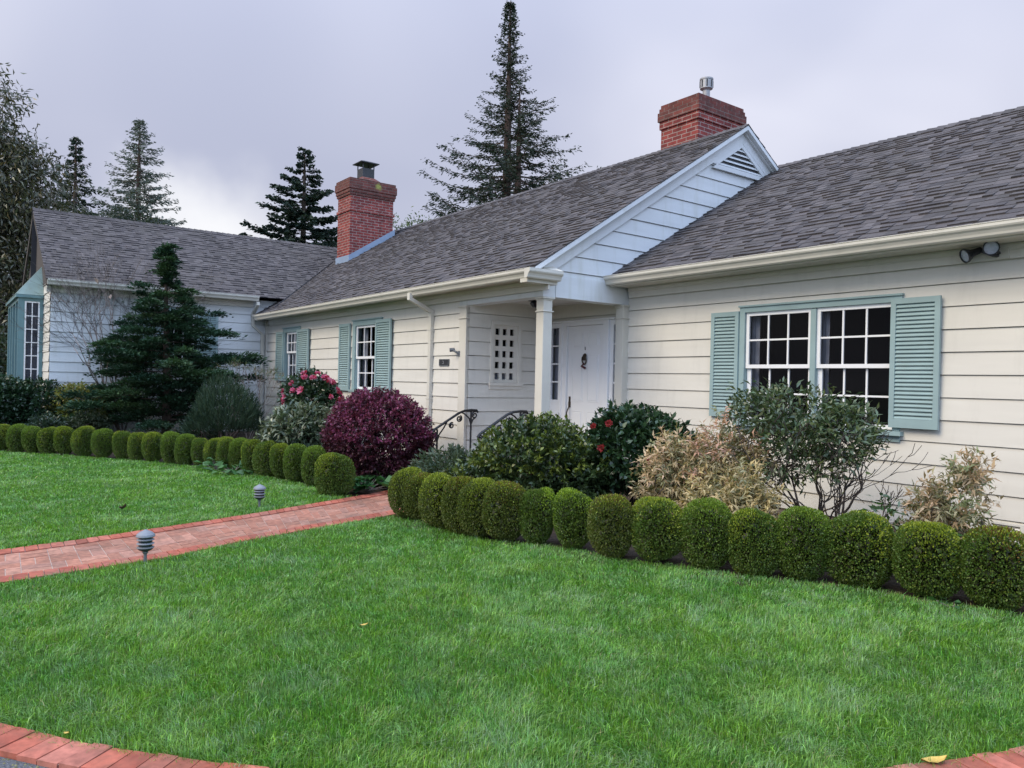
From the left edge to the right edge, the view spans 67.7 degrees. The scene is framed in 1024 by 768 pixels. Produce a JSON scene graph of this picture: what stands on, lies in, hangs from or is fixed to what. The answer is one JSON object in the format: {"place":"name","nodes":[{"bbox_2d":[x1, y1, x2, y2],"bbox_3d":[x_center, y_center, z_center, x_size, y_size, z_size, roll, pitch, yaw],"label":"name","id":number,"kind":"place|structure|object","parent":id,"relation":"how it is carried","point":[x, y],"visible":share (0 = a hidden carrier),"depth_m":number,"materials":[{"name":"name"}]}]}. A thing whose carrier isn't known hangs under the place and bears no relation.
{"place":"outdoors","nodes":[
{"label":"outdoors","id":0,"kind":"place"},
{"bbox_2d":[0,757,47,767],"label":"driveway","id":1,"kind":"structure","parent":0,"point":[10,762],"depth_m":2.92,"materials":[{"name":"grey gravel"}]},
{"bbox_2d":[0,490,403,583],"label":"path","id":2,"kind":"structure","parent":0,"point":[242,530],"depth_m":6.98,"materials":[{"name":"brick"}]},
{"bbox_2d":[0,450,1023,767],"bbox_3d":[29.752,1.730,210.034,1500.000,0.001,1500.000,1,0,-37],"label":"ground","id":3,"kind":"structure","parent":0,"point":[494,674],"depth_m":3.92,"materials":[{"name":"green plant"}]},
{"bbox_2d":[0,317,7,376],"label":"evergreen tree","id":4,"kind":"object","parent":3,"relation":"on","point":[3,340],"visible":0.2,"depth_m":22.45,"materials":[{"name":"green plant"}]},
{"bbox_2d":[0,63,92,373],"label":"broadleaf tree","id":5,"kind":"object","parent":3,"relation":"on","point":[21,194],"visible":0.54,"depth_m":24.25,"materials":[{"name":"green plant"}]},
{"bbox_2d":[53,136,106,214],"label":"redwood tree","id":6,"kind":"object","parent":3,"relation":"on","point":[75,152],"visible":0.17,"depth_m":47.90,"materials":[{"name":"green plant"}]},
{"bbox_2d":[44,198,165,223],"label":"leafy tree","id":7,"kind":"object","parent":3,"relation":"on","point":[128,213],"visible":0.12,"depth_m":42.01,"materials":[{"name":"green plant"}]},
{"bbox_2d":[85,119,186,225],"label":"redwood tree","id":8,"kind":"object","parent":3,"relation":"on","point":[131,195],"visible":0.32,"depth_m":45.74,"materials":[{"name":"green plant"}]},
{"bbox_2d":[136,529,154,561],"bbox_3d":[-2.891,1.335,6.022,0.142,0.377,0.142,1,0,-37],"label":"path light","id":9,"kind":"object","parent":3,"relation":"on","point":[145,539],"visible":0.99,"depth_m":5.98,"materials":[{"name":"grey paint"}]},
{"bbox_2d":[0,450,358,548],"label":"grass","id":10,"kind":"structure","parent":3,"relation":"on","point":[90,497],"depth_m":9.30,"materials":[{"name":"green plant"}]},
{"bbox_2d":[6,431,399,500],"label":"bed soil","id":11,"kind":"structure","parent":3,"relation":"on","point":[351,493],"depth_m":13.34,"materials":[{"name":"brown soil"}]},
{"bbox_2d":[0,424,11,450],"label":"boxwood ball","id":12,"kind":"object","parent":11,"relation":"on","point":[3,433],"visible":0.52,"depth_m":14.21,"materials":[{"name":"green plant"}]},
{"bbox_2d":[6,424,28,451],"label":"boxwood ball","id":13,"kind":"object","parent":11,"relation":"on","point":[13,438],"visible":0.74,"depth_m":13.97,"materials":[{"name":"green plant"}]},
{"bbox_2d":[21,425,40,453],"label":"boxwood ball","id":14,"kind":"object","parent":11,"relation":"on","point":[27,442],"visible":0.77,"depth_m":13.89,"materials":[{"name":"green plant"}]},
{"bbox_2d":[0,372,71,427],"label":"holly hedge","id":15,"kind":"object","parent":11,"relation":"on","point":[20,400],"visible":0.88,"depth_m":15.13,"materials":[{"name":"green plant"}]},
{"bbox_2d":[36,426,57,453],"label":"boxwood ball","id":16,"kind":"object","parent":11,"relation":"on","point":[45,438],"visible":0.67,"depth_m":13.81,"materials":[{"name":"green plant"}]},
{"bbox_2d":[25,411,71,428],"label":"evergreen shrub","id":17,"kind":"object","parent":11,"relation":"on","point":[45,420],"visible":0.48,"depth_m":14.67,"materials":[{"name":"green plant"}]},
{"bbox_2d":[53,426,74,453],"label":"boxwood ball","id":18,"kind":"object","parent":11,"relation":"on","point":[61,439],"visible":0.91,"depth_m":13.76,"materials":[{"name":"green plant"}]},
{"bbox_2d":[41,381,118,430],"bbox_3d":[-8.890,0.512,15.802,1.474,1.182,1.515,1,0,-37],"label":"spirea","id":19,"kind":"object","parent":11,"relation":"on","point":[79,386],"visible":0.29,"depth_m":15.51,"materials":[{"name":"green plant"}]},
{"bbox_2d":[70,425,95,455],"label":"boxwood ball","id":20,"kind":"object","parent":11,"relation":"on","point":[81,436],"visible":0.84,"depth_m":13.56,"materials":[{"name":"green plant"}]},
{"bbox_2d":[62,408,113,440],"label":"evergreen shrub","id":21,"kind":"object","parent":11,"relation":"on","point":[79,419],"visible":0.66,"depth_m":14.81,"materials":[{"name":"green plant"}]},
{"bbox_2d":[90,428,113,457],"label":"boxwood ball","id":22,"kind":"object","parent":11,"relation":"on","point":[102,445],"visible":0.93,"depth_m":13.40,"materials":[{"name":"green plant"}]},
{"bbox_2d":[4,234,238,430],"bbox_3d":[-7.948,-0.969,16.026,4.724,4.130,1.460,1,0,-37],"label":"bare shrub","id":23,"kind":"object","parent":11,"relation":"on","point":[117,426],"visible":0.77,"depth_m":15.73,"materials":[{"name":"plant"}]},
{"bbox_2d":[112,430,132,458],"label":"boxwood ball","id":24,"kind":"object","parent":11,"relation":"on","point":[119,443],"visible":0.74,"depth_m":13.32,"materials":[{"name":"green plant"}]},
{"bbox_2d":[127,432,146,460],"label":"boxwood ball","id":25,"kind":"object","parent":11,"relation":"on","point":[134,445],"visible":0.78,"depth_m":13.13,"materials":[{"name":"green plant"}]},
{"bbox_2d":[141,431,165,461],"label":"boxwood ball","id":26,"kind":"object","parent":11,"relation":"on","point":[152,446],"visible":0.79,"depth_m":12.95,"materials":[{"name":"green plant"}]},
{"bbox_2d":[52,241,271,434],"bbox_3d":[-7.033,-0.883,15.562,3.881,4.196,3.844,1,0,9],"label":"layered conifer","id":27,"kind":"object","parent":11,"relation":"on","point":[136,354],"visible":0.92,"depth_m":15.53,"materials":[{"name":"green plant"}]},
{"bbox_2d":[160,431,180,463],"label":"boxwood ball","id":28,"kind":"object","parent":11,"relation":"on","point":[167,449],"visible":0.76,"depth_m":12.78,"materials":[{"name":"green plant"}]},
{"bbox_2d":[174,433,196,464],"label":"boxwood ball","id":29,"kind":"object","parent":11,"relation":"on","point":[182,448],"visible":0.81,"depth_m":12.60,"materials":[{"name":"green plant"}]},
{"bbox_2d":[190,437,209,465],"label":"boxwood ball","id":30,"kind":"object","parent":11,"relation":"on","point":[197,444],"visible":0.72,"depth_m":12.54,"materials":[{"name":"green plant"}]},
{"bbox_2d":[174,414,225,439],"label":"evergreen shrub","id":31,"kind":"object","parent":11,"relation":"on","point":[211,434],"visible":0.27,"depth_m":14.91,"materials":[{"name":"green plant"}]},
{"bbox_2d":[203,437,223,466],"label":"boxwood ball","id":32,"kind":"object","parent":11,"relation":"on","point":[211,451],"visible":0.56,"depth_m":12.35,"materials":[{"name":"green plant"}]},
{"bbox_2d":[194,457,233,469],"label":"weed","id":33,"kind":"object","parent":11,"relation":"on","point":[207,462],"visible":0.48,"depth_m":11.97,"materials":[{"name":"green plant"}]},
{"bbox_2d":[178,373,265,439],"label":"needle bush","id":34,"kind":"object","parent":11,"relation":"on","point":[241,417],"visible":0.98,"depth_m":13.75,"materials":[{"name":"green plant"}]},
{"bbox_2d":[215,436,235,469],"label":"boxwood ball","id":35,"kind":"object","parent":11,"relation":"on","point":[222,450],"visible":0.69,"depth_m":12.08,"materials":[{"name":"green plant"}]},
{"bbox_2d":[203,461,252,474],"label":"weed","id":36,"kind":"object","parent":11,"relation":"on","point":[232,470],"visible":0.77,"depth_m":11.63,"materials":[{"name":"green plant"}]},
{"bbox_2d":[227,437,247,470],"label":"boxwood ball","id":37,"kind":"object","parent":11,"relation":"on","point":[235,453],"visible":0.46,"depth_m":12.01,"materials":[{"name":"green plant"}]},
{"bbox_2d":[211,356,287,438],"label":"bare shrub","id":38,"kind":"object","parent":11,"relation":"on","point":[259,380],"visible":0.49,"depth_m":15.75,"materials":[{"name":"brown plant"}]},
{"bbox_2d":[241,439,260,473],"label":"boxwood ball","id":39,"kind":"object","parent":11,"relation":"on","point":[248,445],"visible":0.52,"depth_m":11.66,"materials":[{"name":"green plant"}]},
{"bbox_2d":[251,440,275,476],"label":"boxwood ball","id":40,"kind":"object","parent":11,"relation":"on","point":[261,455],"visible":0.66,"depth_m":11.44,"materials":[{"name":"green plant"}]},
{"bbox_2d":[269,442,287,478],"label":"boxwood ball","id":41,"kind":"object","parent":11,"relation":"on","point":[276,451],"visible":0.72,"depth_m":11.11,"materials":[{"name":"green plant"}]},
{"bbox_2d":[252,399,333,455],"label":"pale leaved shrub","id":42,"kind":"object","parent":11,"relation":"on","point":[288,424],"visible":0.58,"depth_m":11.77,"materials":[{"name":"green plant"}]},
{"bbox_2d":[283,443,307,482],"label":"boxwood ball","id":43,"kind":"object","parent":11,"relation":"on","point":[291,465],"visible":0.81,"depth_m":10.82,"materials":[{"name":"green plant"}]},
{"bbox_2d":[276,363,344,410],"bbox_3d":[-3.587,0.485,13.594,1.230,1.726,1.572,1,0,-37],"label":"camellia","id":44,"kind":"object","parent":11,"relation":"on","point":[324,389],"visible":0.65,"depth_m":13.25,"materials":[{"name":"green plant"}]},
{"bbox_2d":[300,445,325,486],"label":"boxwood ball","id":45,"kind":"object","parent":11,"relation":"on","point":[307,465],"visible":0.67,"depth_m":10.40,"materials":[{"name":"green plant"}]},
{"bbox_2d":[314,452,355,495],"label":"boxwood ball","id":46,"kind":"object","parent":11,"relation":"on","point":[333,470],"visible":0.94,"depth_m":9.66,"materials":[{"name":"green plant"}]},
{"bbox_2d":[340,474,391,492],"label":"groundcover clump","id":47,"kind":"object","parent":11,"relation":"on","point":[361,482],"visible":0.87,"depth_m":10.12,"materials":[{"name":"green plant"}]},
{"bbox_2d":[320,386,437,483],"bbox_3d":[-1.940,0.719,11.099,1.682,1.395,1.855,1,0,-37],"label":"purple shrub","id":48,"kind":"object","parent":11,"relation":"on","point":[358,408],"visible":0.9,"depth_m":10.58,"materials":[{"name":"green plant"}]},
{"bbox_2d":[253,484,265,506],"bbox_3d":[-2.875,1.329,8.698,0.142,0.377,0.142,1,0,13],"label":"path light","id":49,"kind":"object","parent":3,"relation":"on","point":[259,493],"visible":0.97,"depth_m":8.66,"materials":[{"name":"grey metal"}]},
{"bbox_2d":[238,146,337,247],"bbox_3d":[-10.362,-5.042,37.923,6.354,13.459,6.638,1,0,22],"label":"cedar tree","id":50,"kind":"object","parent":3,"relation":"on","point":[302,215],"visible":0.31,"depth_m":37.52,"materials":[{"name":"green plant"}]},
{"bbox_2d":[393,206,434,229],"bbox_3d":[-3.649,-2.589,30.307,4.012,8.552,2.564,1,0,-19],"label":"leafy tree","id":51,"kind":"object","parent":3,"relation":"on","point":[409,223],"visible":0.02,"depth_m":29.57,"materials":[{"name":"green plant"}]},
{"bbox_2d":[393,0,600,229],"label":"redwood tree","id":52,"kind":"object","parent":3,"relation":"on","point":[505,163],"visible":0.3,"depth_m":41.53,"materials":[{"name":"green plant"}]},
{"bbox_2d":[0,723,1023,767],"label":"kerb","id":53,"kind":"structure","parent":3,"relation":"on","point":[23,747],"depth_m":2.98,"materials":[{"name":"brick"}]},
{"bbox_2d":[921,755,946,762],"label":"fallen leaf","id":54,"kind":"object","parent":53,"relation":"on","point":[936,759],"visible":1,"depth_m":3.05,"materials":[{"name":"yellow plant"}]},
{"bbox_2d":[6,76,1023,552],"bbox_3d":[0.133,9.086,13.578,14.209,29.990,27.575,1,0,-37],"label":"house","id":55,"kind":"structure","parent":3,"relation":"on","point":[698,260],"depth_m":10.81,"materials":[{"name":"paint"}]},
{"bbox_2d":[6,267,49,414],"bbox_3d":[-11.365,-0.771,17.860,0.650,3.760,3.170,1,0,-37],"label":"bay window","id":56,"kind":"structure","parent":55,"relation":"in","point":[23,360],"depth_m":16.72,"materials":[{"name":"teal paint"}]},
{"bbox_2d":[138,307,218,369],"bbox_3d":[-7.804,-0.922,17.646,1.700,1.980,0.985,1,0,-37],"label":"window","id":57,"kind":"structure","parent":55,"relation":"in","point":[214,320],"depth_m":17.69,"materials":[{"name":"teal paint"}]},
{"bbox_2d":[275,326,309,383],"bbox_3d":[-4.561,-0.524,17.329,0.985,1.850,2.000,1,0,-37],"label":"window","id":58,"kind":"structure","parent":55,"relation":"in","point":[292,344],"depth_m":17.38,"materials":[{"name":"teal paint"}]},
{"bbox_2d":[338,317,391,392],"bbox_3d":[-2.396,-0.382,14.445,0.985,1.995,2.185,1,0,-37],"label":"window","id":59,"kind":"structure","parent":55,"relation":"in","point":[371,337],"depth_m":14.50,"materials":[{"name":"teal paint"}]},
{"bbox_2d":[439,359,448,365],"bbox_3d":[-1.063,-0.337,11.955,0.017,0.105,0.280,1,0,-37],"label":"wall plaque","id":60,"kind":"object","parent":55,"relation":"attached to","point":[443,362],"depth_m":11.95,"materials":[{"name":"metal"}]},
{"bbox_2d":[449,348,459,355],"bbox_3d":[-0.872,-0.487,11.621,0.170,0.126,0.072,1,0,8],"label":"wall lamp","id":61,"kind":"object","parent":55,"relation":"attached to","point":[453,350],"visible":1,"depth_m":11.60,"materials":[{"name":"grey metal"}]},
{"bbox_2d":[432,409,478,457],"bbox_3d":[-0.841,0.911,11.182,0.828,1.093,0.040,1,0,-37],"label":"iron handrail","id":62,"kind":"object","parent":55,"relation":"on","point":[458,420],"visible":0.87,"depth_m":11.21,"materials":[{"name":"black metal"}]},
{"bbox_2d":[476,410,528,439],"bbox_3d":[-0.121,0.885,9.959,0.829,1.093,0.040,1,0,-37],"label":"iron handrail","id":63,"kind":"object","parent":55,"relation":"on","point":[522,412],"visible":0.37,"depth_m":9.98,"materials":[{"name":"black metal"}]},
{"bbox_2d":[488,321,522,389],"bbox_3d":[-0.236,-0.466,12.077,0.890,1.290,0.555,1,0,-37],"label":"window","id":64,"kind":"structure","parent":55,"relation":"in","point":[505,356],"depth_m":11.94,"materials":[{"name":"paint"}]},
{"bbox_2d":[528,300,536,308],"bbox_3d":[0.403,-1.180,11.314,0.336,0.140,0.336,1,0,-37],"label":"porch lantern","id":65,"kind":"object","parent":55,"relation":"attached to","point":[533,303],"visible":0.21,"depth_m":11.23,"materials":[{"name":"metal"}]},
{"bbox_2d":[566,325,602,434],"bbox_3d":[1.104,0.082,11.702,0.121,1.955,0.810,1,0,-37],"label":"front door","id":66,"kind":"structure","parent":55,"relation":"in","point":[585,345],"depth_m":11.72,"materials":[{"name":"white paint"}]},
{"bbox_2d":[709,293,941,441],"bbox_3d":[3.733,-0.069,8.904,0.985,2.097,2.797,1,0,-37],"label":"window","id":67,"kind":"structure","parent":55,"relation":"in","point":[886,348],"depth_m":8.93,"materials":[{"name":"teal paint"}]},
{"bbox_2d":[959,242,1009,262],"bbox_3d":[4.412,-1.230,7.151,0.242,0.183,0.390,1,0,-37],"label":"floodlight","id":68,"kind":"object","parent":55,"relation":"attached to","point":[992,249],"visible":0.98,"depth_m":7.08,"materials":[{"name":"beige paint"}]},
{"bbox_2d":[402,492,1023,626],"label":"bed soil","id":69,"kind":"structure","parent":3,"relation":"on","point":[892,584],"depth_m":6.20,"materials":[{"name":"brown soil"}]},
{"bbox_2d":[387,467,423,518],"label":"boxwood ball","id":70,"kind":"object","parent":69,"relation":"on","point":[395,486],"visible":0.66,"depth_m":8.17,"materials":[{"name":"green plant"}]},
{"bbox_2d":[401,471,436,520],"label":"boxwood ball","id":71,"kind":"object","parent":69,"relation":"on","point":[414,492],"visible":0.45,"depth_m":8.05,"materials":[{"name":"green plant"}]},
{"bbox_2d":[418,472,453,528],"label":"boxwood ball","id":72,"kind":"object","parent":69,"relation":"on","point":[431,502],"visible":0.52,"depth_m":7.66,"materials":[{"name":"green plant"}]},
{"bbox_2d":[401,443,473,479],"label":"evergreen shrub","id":73,"kind":"object","parent":69,"relation":"on","point":[428,464],"visible":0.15,"depth_m":9.28,"materials":[{"name":"green plant"}]},
{"bbox_2d":[440,475,478,534],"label":"boxwood ball","id":74,"kind":"object","parent":69,"relation":"on","point":[450,514],"visible":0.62,"depth_m":7.41,"materials":[{"name":"green plant"}]},
{"bbox_2d":[456,477,498,537],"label":"boxwood ball","id":75,"kind":"object","parent":69,"relation":"on","point":[478,485],"visible":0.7,"depth_m":7.24,"materials":[{"name":"green plant"}]},
{"bbox_2d":[481,480,525,540],"bbox_3d":[-0.063,1.203,7.198,0.449,0.584,0.443,4,4,16],"label":"boxwood ball","id":76,"kind":"object","parent":69,"relation":"on","point":[505,520],"visible":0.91,"depth_m":7.09,"materials":[{"name":"green plant"}]},
{"bbox_2d":[439,410,619,520],"bbox_3d":[0.170,0.872,8.593,2.124,1.198,1.460,1,0,29],"label":"evergreen shrub","id":77,"kind":"object","parent":69,"relation":"on","point":[542,440],"visible":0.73,"depth_m":8.16,"materials":[{"name":"green plant"}]},
{"bbox_2d":[518,487,555,544],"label":"boxwood ball","id":78,"kind":"object","parent":69,"relation":"on","point":[538,520],"visible":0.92,"depth_m":7.01,"materials":[{"name":"green plant"}]},
{"bbox_2d":[552,487,594,549],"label":"boxwood ball","id":79,"kind":"object","parent":69,"relation":"on","point":[571,532],"visible":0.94,"depth_m":6.88,"materials":[{"name":"green plant"}]},
{"bbox_2d":[586,493,634,558],"bbox_3d":[0.859,1.241,6.640,0.406,0.580,0.413,1,-2,-6],"label":"boxwood ball","id":80,"kind":"object","parent":69,"relation":"on","point":[613,521],"visible":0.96,"depth_m":6.54,"materials":[{"name":"green plant"}]},
{"bbox_2d":[580,399,708,514],"bbox_3d":[1.420,0.830,8.545,1.366,1.332,1.847,1,0,-37],"label":"camellia","id":81,"kind":"object","parent":69,"relation":"on","point":[636,427],"visible":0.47,"depth_m":8.24,"materials":[{"name":"green plant"}]},
{"bbox_2d":[630,496,686,561],"bbox_3d":[1.234,1.235,6.493,0.450,0.556,0.473,1,-3,-14],"label":"boxwood ball","id":82,"kind":"object","parent":69,"relation":"on","point":[659,535],"visible":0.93,"depth_m":6.40,"materials":[{"name":"green plant"}]},
{"bbox_2d":[628,422,703,531],"bbox_3d":[1.550,0.929,7.557,0.786,1.140,0.885,1,0,-37],"label":"tan shrub","id":83,"kind":"object","parent":69,"relation":"on","point":[663,475],"visible":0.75,"depth_m":7.44,"materials":[{"name":"beige plant"}]},
{"bbox_2d":[678,497,733,569],"bbox_3d":[1.608,1.235,6.297,0.420,0.603,0.439,3,0,-21],"label":"boxwood ball","id":84,"kind":"object","parent":69,"relation":"on","point":[706,536],"visible":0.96,"depth_m":6.21,"materials":[{"name":"green plant"}]},
{"bbox_2d":[674,403,783,527],"bbox_3d":[2.050,0.846,7.369,0.982,1.331,0.846,1,0,8],"label":"tan shrub","id":85,"kind":"object","parent":69,"relation":"on","point":[724,449],"visible":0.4,"depth_m":7.29,"materials":[{"name":"beige plant"}]},
{"bbox_2d":[678,450,794,555],"bbox_3d":[1.965,1.054,6.788,0.805,0.922,1.182,1,0,-37],"label":"tan shrub","id":86,"kind":"object","parent":69,"relation":"on","point":[735,498],"visible":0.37,"depth_m":6.68,"materials":[{"name":"beige plant"}]},
{"bbox_2d":[726,507,783,577],"bbox_3d":[1.943,1.272,6.110,0.416,0.576,0.408,0,-1,-28],"label":"boxwood ball","id":87,"kind":"object","parent":69,"relation":"on","point":[754,533],"visible":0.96,"depth_m":6.02,"materials":[{"name":"green plant"}]},
{"bbox_2d":[773,505,833,580],"bbox_3d":[2.276,1.250,6.004,0.419,0.607,0.438,0,3,-36],"label":"boxwood ball","id":88,"kind":"object","parent":69,"relation":"on","point":[802,560],"visible":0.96,"depth_m":5.90,"materials":[{"name":"green plant"}]},
{"bbox_2d":[714,377,929,563],"bbox_3d":[2.728,0.725,6.929,1.923,1.600,1.686,1,0,39],"label":"open shrub","id":89,"kind":"object","parent":69,"relation":"on","point":[820,430],"visible":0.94,"depth_m":6.83,"materials":[{"name":"green plant"}]},
{"bbox_2d":[820,509,894,588],"bbox_3d":[2.675,1.277,5.900,0.538,0.598,0.528,1,0,-43],"label":"boxwood ball","id":90,"kind":"object","parent":69,"relation":"on","point":[869,554],"visible":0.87,"depth_m":5.78,"materials":[{"name":"green plant"}]},
{"bbox_2d":[849,500,906,569],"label":"broadleaf plant","id":91,"kind":"object","parent":69,"relation":"on","point":[876,507],"visible":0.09,"depth_m":6.38,"materials":[{"name":"green plant"}]},
{"bbox_2d":[891,520,966,599],"bbox_3d":[3.042,1.279,5.576,0.495,0.568,0.521,-3,-6,39],"label":"boxwood ball","id":92,"kind":"object","parent":69,"relation":"on","point":[917,550],"visible":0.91,"depth_m":5.47,"materials":[{"name":"green plant"}]},
{"bbox_2d":[927,596,959,608],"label":"weed","id":93,"kind":"object","parent":69,"relation":"on","point":[941,602],"visible":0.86,"depth_m":5.26,"materials":[{"name":"green plant"}]},
{"bbox_2d":[891,445,1009,567],"bbox_3d":[3.554,1.011,6.180,0.736,1.076,0.934,1,0,-37],"label":"tan shrub","id":94,"kind":"object","parent":69,"relation":"on","point":[937,507],"visible":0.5,"depth_m":6.10,"materials":[{"name":"beige plant"}]},
{"bbox_2d":[956,524,1023,610],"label":"boxwood ball","id":95,"kind":"object","parent":69,"relation":"on","point":[994,570],"visible":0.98,"depth_m":5.23,"materials":[{"name":"green plant"}]},
{"bbox_2d":[0,0,1023,295],"label":"sky","id":96,"kind":"structure","parent":0,"point":[230,91],"materials":[{"name":"grey"}]}
]}

